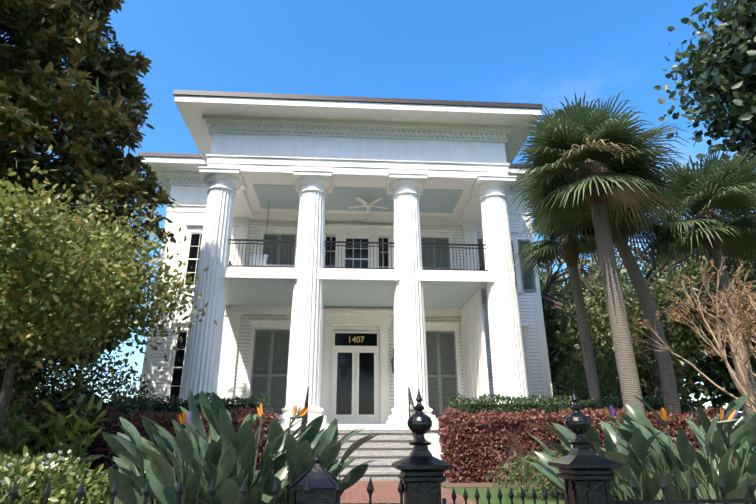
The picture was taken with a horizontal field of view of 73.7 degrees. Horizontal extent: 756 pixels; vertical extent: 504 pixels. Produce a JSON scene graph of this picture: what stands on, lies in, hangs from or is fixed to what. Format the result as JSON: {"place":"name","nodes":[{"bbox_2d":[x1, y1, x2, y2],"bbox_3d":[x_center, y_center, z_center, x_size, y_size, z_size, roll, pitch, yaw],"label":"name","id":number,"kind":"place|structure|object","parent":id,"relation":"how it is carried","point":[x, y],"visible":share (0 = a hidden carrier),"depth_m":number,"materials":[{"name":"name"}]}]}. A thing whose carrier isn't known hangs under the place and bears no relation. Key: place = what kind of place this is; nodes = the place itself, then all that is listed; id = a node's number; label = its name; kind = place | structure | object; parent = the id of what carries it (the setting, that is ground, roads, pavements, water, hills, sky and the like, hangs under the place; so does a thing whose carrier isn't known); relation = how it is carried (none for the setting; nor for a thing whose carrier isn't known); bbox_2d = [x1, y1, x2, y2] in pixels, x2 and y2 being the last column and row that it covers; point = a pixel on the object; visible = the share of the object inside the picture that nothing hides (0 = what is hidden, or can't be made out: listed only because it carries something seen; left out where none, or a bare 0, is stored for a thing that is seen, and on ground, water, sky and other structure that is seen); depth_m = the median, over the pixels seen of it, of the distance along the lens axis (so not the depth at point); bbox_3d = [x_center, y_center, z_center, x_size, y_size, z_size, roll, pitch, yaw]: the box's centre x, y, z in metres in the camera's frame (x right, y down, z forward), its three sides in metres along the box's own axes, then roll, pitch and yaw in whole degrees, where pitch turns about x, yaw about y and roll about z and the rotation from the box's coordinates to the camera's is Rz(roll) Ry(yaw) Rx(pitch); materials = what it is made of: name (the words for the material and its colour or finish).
{"place":"outdoors","nodes":[
{"label":"outdoors","id":0,"kind":"place"},
{"bbox_2d":[318,431,413,480],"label":"front steps","id":1,"kind":"structure","parent":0,"point":[384,450],"depth_m":11.88,"materials":[{"name":"stone"}]},
{"bbox_2d":[300,387,415,439],"bbox_3d":[-0.446,4.164,12.119,2.680,1.966,1.784,1,-20,-4],"label":"stair handrail","id":2,"kind":"object","parent":1,"relation":"on","point":[411,406],"visible":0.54,"depth_m":12.66,"materials":[{"name":"white metal"}]},
{"bbox_2d":[1,0,755,429],"label":"sky","id":3,"kind":"structure","parent":0,"point":[543,52],"materials":[{"name":"blue"}]},
{"bbox_2d":[391,348,393,372],"bbox_3d":[0.577,3.827,17.389,0.239,1.050,0.360,1,-20,-4],"label":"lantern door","id":4,"kind":"structure","parent":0,"point":[391,360],"depth_m":17.26,"materials":[{"name":"black metal"}]},
{"bbox_2d":[340,481,475,503],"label":"brick path","id":5,"kind":"structure","parent":0,"point":[383,492],"depth_m":7.98,"materials":[{"name":"red brick"}]},
{"bbox_2d":[548,389,622,503],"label":"gate post","id":6,"kind":"object","parent":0,"point":[586,474],"visible":0.98,"depth_m":3.92,"materials":[{"name":"black metal"}]},
{"bbox_2d":[442,486,569,503],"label":"iron gate","id":7,"kind":"object","parent":6,"relation":"attached to","point":[511,496],"visible":1,"depth_m":3.94,"materials":[{"name":"black metal"}]},
{"bbox_2d":[441,441,750,503],"bbox_3d":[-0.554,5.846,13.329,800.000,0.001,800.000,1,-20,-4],"label":"lawn","id":8,"kind":"structure","parent":0,"point":[494,499],"depth_m":7.77,"materials":[{"name":"green plant"}]},
{"bbox_2d":[0,0,180,456],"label":"magnolia","id":9,"kind":"object","parent":8,"relation":"on","point":[64,43],"depth_m":9.45,"materials":[{"name":"green plant"}]},
{"bbox_2d":[38,115,162,375],"bbox_3d":[-18.441,0.685,20.609,16.147,14.885,18.262,1,-20,-4],"label":"tree","id":10,"kind":"object","parent":8,"relation":"on","point":[129,205],"depth_m":25.43,"materials":[{"name":"green plant"}]},
{"bbox_2d":[5,106,177,391],"bbox_3d":[-11.039,0.828,15.172,9.883,10.779,13.052,21,-29,-44],"label":"tree","id":11,"kind":"object","parent":10,"relation":"attached to","point":[118,350],"depth_m":16.73,"materials":[{"name":"green plant"}]},
{"bbox_2d":[0,145,216,433],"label":"olive tree","id":12,"kind":"object","parent":8,"relation":"on","point":[19,237],"depth_m":6.44,"materials":[{"name":"green plant"}]},
{"bbox_2d":[43,474,547,488],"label":"mulch beds","id":13,"kind":"object","parent":8,"relation":"on","point":[446,484],"visible":0.09,"depth_m":9.41,"materials":[{"name":"brown soil"}]},
{"bbox_2d":[1,394,23,452],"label":"leaves","id":14,"kind":"object","parent":13,"relation":"on","point":[12,397],"depth_m":7.97,"materials":[{"name":"green plant"}]},
{"bbox_2d":[2,486,37,503],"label":"shrub","id":15,"kind":"object","parent":13,"relation":"on","point":[17,497],"visible":0.1,"depth_m":4.87,"materials":[{"name":"green plant"}]},
{"bbox_2d":[0,337,62,444],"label":"hedge leaves","id":16,"kind":"object","parent":13,"relation":"on","point":[40,393],"visible":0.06,"depth_m":10.45,"materials":[{"name":"green plant"}]},
{"bbox_2d":[0,443,79,495],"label":"flowers","id":17,"kind":"object","parent":13,"relation":"on","point":[49,455],"visible":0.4,"depth_m":4.90,"materials":[{"name":"plant"}]},
{"bbox_2d":[0,445,115,503],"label":"shrub","id":18,"kind":"object","parent":13,"relation":"on","point":[63,478],"visible":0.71,"depth_m":4.82,"materials":[{"name":"green plant"}]},
{"bbox_2d":[12,390,110,470],"bbox_3d":[-5.562,3.182,8.504,1.889,1.663,1.562,1,-20,-4],"label":"ginger clump","id":19,"kind":"object","parent":13,"relation":"on","point":[59,420],"depth_m":8.33,"materials":[{"name":"green plant"}]},
{"bbox_2d":[39,386,102,413],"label":"hedge","id":20,"kind":"object","parent":13,"relation":"on","point":[60,396],"visible":0.08,"depth_m":10.88,"materials":[{"name":"green plant"}]},
{"bbox_2d":[32,455,116,489],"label":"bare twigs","id":21,"kind":"object","parent":13,"relation":"on","point":[88,457],"visible":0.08,"depth_m":6.89,"materials":[{"name":"brown"}]},
{"bbox_2d":[0,352,157,453],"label":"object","id":22,"kind":"object","parent":13,"relation":"on","point":[115,394],"visible":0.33,"depth_m":11.06,"materials":[{"name":"green plant"}]},
{"bbox_2d":[37,467,159,503],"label":"shrub","id":23,"kind":"object","parent":13,"relation":"on","point":[102,486],"visible":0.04,"depth_m":5.09,"materials":[{"name":"green plant"}]},
{"bbox_2d":[10,405,280,484],"bbox_3d":[-5.172,3.948,10.334,6.360,1.505,1.502,1,-20,-4],"label":"red hedge","id":24,"kind":"object","parent":13,"relation":"on","point":[156,416],"depth_m":10.03,"materials":[{"name":"red plant"}]},
{"bbox_2d":[35,392,273,421],"bbox_3d":[-5.819,4.308,11.961,6.537,1.964,1.443,1,-20,-4],"label":"box hedge","id":25,"kind":"object","parent":13,"relation":"on","point":[241,400],"depth_m":11.89,"materials":[{"name":"green plant"}]},
{"bbox_2d":[130,421,342,503],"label":"plant stems","id":26,"kind":"object","parent":13,"relation":"on","point":[139,489],"visible":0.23,"depth_m":4.58,"materials":[{"name":"green plant"}]},
{"bbox_2d":[101,389,379,503],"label":"strelitzia","id":27,"kind":"object","parent":13,"relation":"on","point":[224,448],"depth_m":4.55,"materials":[{"name":"green plant"}]},
{"bbox_2d":[179,415,306,503],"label":"flower stems","id":28,"kind":"object","parent":13,"relation":"on","point":[261,417],"visible":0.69,"depth_m":5.00,"materials":[{"name":"green plant"}]},
{"bbox_2d":[289,452,337,503],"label":"fence post","id":29,"kind":"object","parent":13,"relation":"on","point":[323,481],"visible":0.85,"depth_m":4.04,"materials":[{"name":"black metal"}]},
{"bbox_2d":[447,393,701,421],"bbox_3d":[4.959,4.525,12.624,6.511,1.970,1.470,1,-20,-4],"label":"box hedge","id":30,"kind":"object","parent":13,"relation":"on","point":[648,400],"depth_m":12.43,"materials":[{"name":"green plant"}]},
{"bbox_2d":[551,347,620,403],"bbox_3d":[6.680,4.639,15.338,2.656,3.644,2.490,1,-20,-4],"label":"shrub","id":31,"kind":"object","parent":13,"relation":"on","point":[581,384],"depth_m":15.34,"materials":[{"name":"green plant"}]},
{"bbox_2d":[437,406,735,482],"bbox_3d":[4.443,4.145,10.942,6.397,1.494,1.528,1,-20,-4],"label":"red hedge","id":32,"kind":"object","parent":13,"relation":"on","point":[597,416],"depth_m":10.45,"materials":[{"name":"red plant"}]},
{"bbox_2d":[529,394,755,503],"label":"strelitzia","id":33,"kind":"object","parent":13,"relation":"on","point":[639,433],"depth_m":4.92,"materials":[{"name":"green plant"}]},
{"bbox_2d":[539,213,755,403],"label":"tree","id":34,"kind":"object","parent":13,"relation":"on","point":[654,379],"visible":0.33,"depth_m":17.68,"materials":[{"name":"green plant"}]},
{"bbox_2d":[544,219,755,395],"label":"tree leaves","id":35,"kind":"object","parent":34,"relation":"attached to","point":[660,290],"visible":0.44,"depth_m":17.68,"materials":[{"name":"green plant"}]},
{"bbox_2d":[552,426,755,503],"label":"plant stems","id":36,"kind":"object","parent":13,"relation":"on","point":[619,495],"visible":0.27,"depth_m":4.90,"materials":[{"name":"green plant"}]},
{"bbox_2d":[608,416,742,503],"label":"flower stems","id":37,"kind":"object","parent":13,"relation":"on","point":[718,422],"visible":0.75,"depth_m":5.13,"materials":[{"name":"green plant"}]},
{"bbox_2d":[147,212,544,421],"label":"house wall","id":38,"kind":"structure","parent":8,"relation":"on","point":[526,312],"depth_m":18.05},
{"bbox_2d":[169,234,516,415],"bbox_3d":[-0.857,2.576,18.041,12.300,6.780,0.025,1,-20,-4],"label":"window glass","id":39,"kind":"object","parent":38,"relation":"attached to","point":[344,386],"visible":0.12,"depth_m":17.53,"materials":[{"name":"black glass"}]},
{"bbox_2d":[139,217,552,423],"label":"house trim","id":40,"kind":"structure","parent":38,"relation":"attached to","point":[228,360],"depth_m":17.88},
{"bbox_2d":[250,234,535,420],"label":"shutters","id":41,"kind":"object","parent":38,"relation":"attached to","point":[265,355],"visible":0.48,"depth_m":17.65,"materials":[{"name":"wood"}]},
{"bbox_2d":[198,266,514,459],"bbox_3d":[-0.644,3.667,15.471,10.100,5.580,4.100,1,-20,-4],"label":"white gallery","id":42,"kind":"object","parent":8,"relation":"on","point":[469,313],"visible":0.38,"depth_m":15.10,"materials":[{"name":"paint"}]},
{"bbox_2d":[179,189,234,403],"bbox_3d":[-4.911,1.179,14.766,0.950,6.380,0.950,1,-20,-4],"label":"column shaft","id":43,"kind":"object","parent":42,"relation":"on","point":[202,357],"visible":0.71,"depth_m":14.33,"materials":[{"name":"white paint"}]},
{"bbox_2d":[198,167,246,196],"bbox_3d":[-4.922,-2.101,15.987,1.260,0.620,1.260,1,-20,-4],"label":"column capital","id":44,"kind":"object","parent":43,"relation":"on","point":[231,179],"visible":0.69,"depth_m":15.59,"materials":[{"name":"white paint"}]},
{"bbox_2d":[141,95,540,224],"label":"entablature","id":45,"kind":"structure","parent":43,"relation":"on","point":[277,141],"depth_m":16.28,"materials":[{"name":"paint"}]},
{"bbox_2d":[138,90,542,167],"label":"roof","id":46,"kind":"structure","parent":45,"relation":"on","point":[342,98],"depth_m":15.82,"materials":[{"name":"brown"}]},
{"bbox_2d":[245,184,469,215],"bbox_3d":[-0.694,-1.921,18.041,7.860,0.048,2.580,1,-20,-4],"label":"ceiling border","id":47,"kind":"object","parent":45,"relation":"on","point":[256,206],"visible":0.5,"depth_m":18.91,"materials":[{"name":"white paint"}]},
{"bbox_2d":[253,184,462,212],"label":"porch ceiling","id":48,"kind":"structure","parent":47,"relation":"on","point":[344,199],"depth_m":17.94,"materials":[{"name":"paint"}]},
{"bbox_2d":[348,197,387,214],"bbox_3d":[-0.337,-1.721,17.926,1.448,0.350,1.383,1,-20,-4],"label":"ceiling fan","id":49,"kind":"object","parent":48,"relation":"attached to","point":[368,205],"visible":1,"depth_m":17.85,"materials":[{"name":"white paint"}]},
{"bbox_2d":[242,254,267,265],"bbox_3d":[-4.009,0.510,16.600,0.780,1.208,0.847,1,-20,-4],"label":"adirondack chair","id":50,"kind":"object","parent":42,"relation":"on","point":[256,259],"visible":0.17,"depth_m":16.99,"materials":[{"name":"white paint"}]},
{"bbox_2d":[279,405,326,423],"bbox_3d":[-2.056,4.458,13.742,1.320,0.500,1.320,1,-20,-4],"label":"column base","id":51,"kind":"object","parent":42,"relation":"on","point":[315,411],"visible":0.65,"depth_m":13.32,"materials":[{"name":"white paint"}]},
{"bbox_2d":[286,191,324,405],"bbox_3d":[-2.067,1.234,14.942,0.950,6.380,0.950,1,-20,-4],"label":"column shaft","id":52,"kind":"object","parent":42,"relation":"on","point":[305,356],"visible":0.98,"depth_m":14.44,"materials":[{"name":"white paint"}]},
{"bbox_2d":[292,169,333,198],"bbox_3d":[-2.078,-2.046,16.163,1.260,0.620,1.260,1,-20,-4],"label":"column capital","id":53,"kind":"object","parent":52,"relation":"on","point":[320,181],"visible":0.79,"depth_m":15.75,"materials":[{"name":"white paint"}]},
{"bbox_2d":[226,278,487,307],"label":"blue ceiling","id":54,"kind":"structure","parent":42,"relation":"on","point":[279,292],"depth_m":16.36,"materials":[{"name":"paint"}]},
{"bbox_2d":[226,239,487,270],"bbox_3d":[-0.674,0.699,16.893,8.750,0.865,3.505,1,-20,-4],"label":"balcony railing","id":55,"kind":"object","parent":42,"relation":"on","point":[366,246],"visible":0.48,"depth_m":15.29,"materials":[{"name":"black metal"}]},
{"bbox_2d":[394,194,428,405],"bbox_3d":[0.927,1.293,15.127,0.950,6.380,0.950,1,-20,-4],"label":"column shaft","id":56,"kind":"object","parent":42,"relation":"on","point":[410,361],"visible":0.96,"depth_m":14.63,"materials":[{"name":"white paint"}]},
{"bbox_2d":[385,172,427,200],"bbox_3d":[0.915,-1.987,16.348,1.260,0.620,1.260,1,-20,-4],"label":"column capital","id":57,"kind":"object","parent":56,"relation":"on","point":[398,183],"visible":0.81,"depth_m":15.95,"materials":[{"name":"white paint"}]},
{"bbox_2d":[386,405,438,423],"bbox_3d":[0.938,4.517,13.927,1.320,0.500,1.320,1,-20,-4],"label":"column base","id":58,"kind":"object","parent":42,"relation":"on","point":[400,415],"visible":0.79,"depth_m":13.50,"materials":[{"name":"white paint"}]},
{"bbox_2d":[481,196,528,403],"bbox_3d":[3.771,1.349,15.303,0.950,6.380,0.950,1,-20,-4],"label":"column shaft","id":59,"kind":"object","parent":42,"relation":"on","point":[508,361],"visible":0.94,"depth_m":14.85,"materials":[{"name":"white paint"}]},
{"bbox_2d":[469,175,516,203],"bbox_3d":[3.759,-1.931,16.524,1.260,0.620,1.260,1,-20,-4],"label":"column capital","id":60,"kind":"object","parent":59,"relation":"on","point":[483,187],"visible":0.67,"depth_m":16.12,"materials":[{"name":"white paint"}]},
{"bbox_2d":[485,444,651,499],"bbox_3d":[3.224,3.343,7.664,3.235,0.896,1.553,1,-20,-4],"label":"low shrub","id":61,"kind":"object","parent":8,"relation":"on","point":[537,480],"depth_m":7.56,"materials":[{"name":"green plant"}]},
{"bbox_2d":[506,195,633,403],"bbox_3d":[5.486,1.742,13.554,3.428,7.824,3.648,1,-20,-4],"label":"palm","id":62,"kind":"object","parent":8,"relation":"on","point":[546,253],"depth_m":13.83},
{"bbox_2d":[544,223,591,243],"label":"fronds","id":63,"kind":"object","parent":62,"relation":"on","point":[570,233],"visible":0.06,"depth_m":14.26,"materials":[{"name":"green"}]},
{"bbox_2d":[560,231,578,268],"bbox_3d":[5.418,-0.195,14.281,0.532,1.350,0.506,1,-20,-4],"label":"palm","id":64,"kind":"object","parent":62,"relation":"attached to","point":[570,256],"visible":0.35,"depth_m":14.03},
{"bbox_2d":[540,234,599,392],"bbox_3d":[8.333,4.885,26.017,9.070,10.616,8.933,-17,-26,37],"label":"tree foliage","id":65,"kind":"object","parent":8,"relation":"on","point":[550,281],"visible":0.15,"depth_m":23.30,"materials":[{"name":"plant"}]},
{"bbox_2d":[538,264,607,369],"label":"tree leaves","id":66,"kind":"object","parent":65,"relation":"attached to","point":[557,288],"visible":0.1,"depth_m":23.52,"materials":[{"name":"green plant"}]},
{"bbox_2d":[505,90,692,475],"bbox_3d":[5.038,0.361,11.089,4.402,8.692,4.266,1,-20,-4],"label":"palm","id":67,"kind":"object","parent":8,"relation":"on","point":[582,132],"depth_m":11.33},
{"bbox_2d":[577,159,609,206],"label":"palm boots","id":68,"kind":"object","parent":67,"relation":"attached to","point":[594,197],"visible":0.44,"depth_m":11.54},
{"bbox_2d":[569,146,623,199],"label":"palm petioles","id":69,"kind":"object","parent":67,"relation":"on","point":[609,169],"visible":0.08,"depth_m":11.87,"materials":[{"name":"green"}]},
{"bbox_2d":[539,163,692,414],"bbox_3d":[6.200,1.178,12.833,3.724,8.444,4.202,-13,-24,30],"label":"palm tree","id":70,"kind":"object","parent":8,"relation":"on","point":[671,401],"depth_m":12.85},
{"bbox_2d":[608,210,618,243],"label":"palm trunk","id":71,"kind":"object","parent":70,"relation":"attached to","point":[614,235],"visible":0.15,"depth_m":13.28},
{"bbox_2d":[547,254,697,376],"bbox_3d":[9.151,4.089,22.073,9.075,9.356,7.633,-17,-26,37],"label":"tree","id":72,"kind":"object","parent":8,"relation":"on","point":[583,280],"visible":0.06,"depth_m":21.52,"materials":[{"name":"plant"}]},
{"bbox_2d":[543,289,711,411],"bbox_3d":[9.889,5.303,21.574,8.007,7.755,7.515,14,-24,-33],"label":"tree","id":73,"kind":"object","parent":72,"relation":"attached to","point":[681,387],"visible":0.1,"depth_m":20.31,"materials":[{"name":"green plant"}]},
{"bbox_2d":[542,226,733,292],"bbox_3d":[11.743,4.769,29.927,16.292,13.536,15.282,1,-20,-4],"label":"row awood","id":74,"kind":"object","parent":8,"relation":"on","point":[578,263],"visible":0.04,"depth_m":25.47,"materials":[{"name":"plant"}]},
{"bbox_2d":[539,244,717,400],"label":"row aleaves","id":75,"kind":"object","parent":74,"relation":"attached to","point":[714,380],"visible":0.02,"depth_m":26.37,"materials":[{"name":"green plant"}]},
{"bbox_2d":[597,212,755,327],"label":"cottonwood tree","id":76,"kind":"object","parent":8,"relation":"on","point":[663,258],"visible":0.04,"depth_m":23.26,"materials":[{"name":"plant"}]},
{"bbox_2d":[629,207,755,367],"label":"tree","id":77,"kind":"object","parent":76,"relation":"attached to","point":[711,285],"visible":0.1,"depth_m":22.24,"materials":[{"name":"green plant"}]},
{"bbox_2d":[628,256,755,411],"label":"crape myrtle","id":78,"kind":"object","parent":8,"relation":"on","point":[751,402],"visible":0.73,"depth_m":10.01,"materials":[{"name":"brown plant"}]},
{"bbox_2d":[609,258,755,357],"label":"crape myrtle leaves","id":79,"kind":"object","parent":78,"relation":"attached to","point":[706,316],"visible":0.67,"depth_m":10.32,"materials":[{"name":"green plant"}]},
{"bbox_2d":[632,143,755,416],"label":"palm","id":80,"kind":"object","parent":8,"relation":"on","point":[727,186],"depth_m":13.10,"materials":[{"name":"green plant"}]},
{"bbox_2d":[694,208,724,249],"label":"palm boots","id":81,"kind":"object","parent":80,"relation":"attached to","point":[717,243],"visible":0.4,"depth_m":13.38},
{"bbox_2d":[675,206,746,235],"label":"palm petioles","id":82,"kind":"object","parent":80,"relation":"on","point":[716,207],"visible":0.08,"depth_m":13.59,"materials":[{"name":"green"}]},
{"bbox_2d":[641,154,754,272],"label":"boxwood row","id":83,"kind":"object","parent":8,"relation":"on","point":[726,223],"visible":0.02,"depth_m":22.23,"materials":[{"name":"green plant"}]},
{"bbox_2d":[666,220,755,417],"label":"row leaves","id":84,"kind":"object","parent":83,"relation":"attached to","point":[725,379],"visible":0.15,"depth_m":26.47,"materials":[{"name":"green plant"}]},
{"bbox_2d":[655,207,755,346],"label":"tree","id":85,"kind":"object","parent":8,"relation":"on","point":[706,296],"visible":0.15,"depth_m":16.75,"materials":[{"name":"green plant"}]},
{"bbox_2d":[731,265,755,348],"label":"tree leaves","id":86,"kind":"object","parent":85,"relation":"attached to","point":[749,269],"visible":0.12,"depth_m":15.90,"materials":[{"name":"green plant"}]},
{"bbox_2d":[726,345,755,416],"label":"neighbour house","id":87,"kind":"structure","parent":8,"relation":"on","point":[754,360],"depth_m":24.01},
{"bbox_3d":[30.478,5.535,34.944,15.789,15.478,20.422,1,-20,-4],"label":"wood","id":88,"kind":"object","parent":8,"relation":"on","visible":0},
{"bbox_2d":[684,353,731,409],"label":"shrub","id":89,"kind":"object","parent":88,"relation":"attached to","point":[711,397],"depth_m":34.95,"materials":[{"name":"green plant"}]},
{"bbox_2d":[653,0,755,178],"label":"tree","id":90,"kind":"object","parent":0,"point":[723,65],"depth_m":19.11,"materials":[{"name":"green plant"}]},
{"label":"sidewalk","id":91,"kind":"structure","parent":0,"visible":0},
{"bbox_2d":[9,474,755,503],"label":"iron fence","id":92,"kind":"object","parent":91,"relation":"on","point":[13,492],"visible":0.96,"depth_m":3.88,"materials":[{"name":"black metal"}]},
{"bbox_2d":[392,388,452,503],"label":"gate post","id":93,"kind":"object","parent":91,"relation":"on","point":[421,475],"visible":1,"depth_m":3.82,"materials":[{"name":"black metal"}]},
{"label":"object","id":94,"kind":"object","parent":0,"visible":0},
{"bbox_2d":[0,391,29,465],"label":"shrub leaves","id":95,"kind":"object","parent":94,"relation":"attached to","point":[10,435],"visible":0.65,"depth_m":7.45,"materials":[{"name":"green plant"}]},
{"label":"strelitzia stalks","id":96,"kind":"object","parent":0,"visible":0},
{"bbox_2d":[731,431,755,460],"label":"strelitzia","id":97,"kind":"object","parent":96,"relation":"attached to","point":[753,453],"visible":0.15,"depth_m":6.12,"materials":[{"name":"green plant"}]}
]}

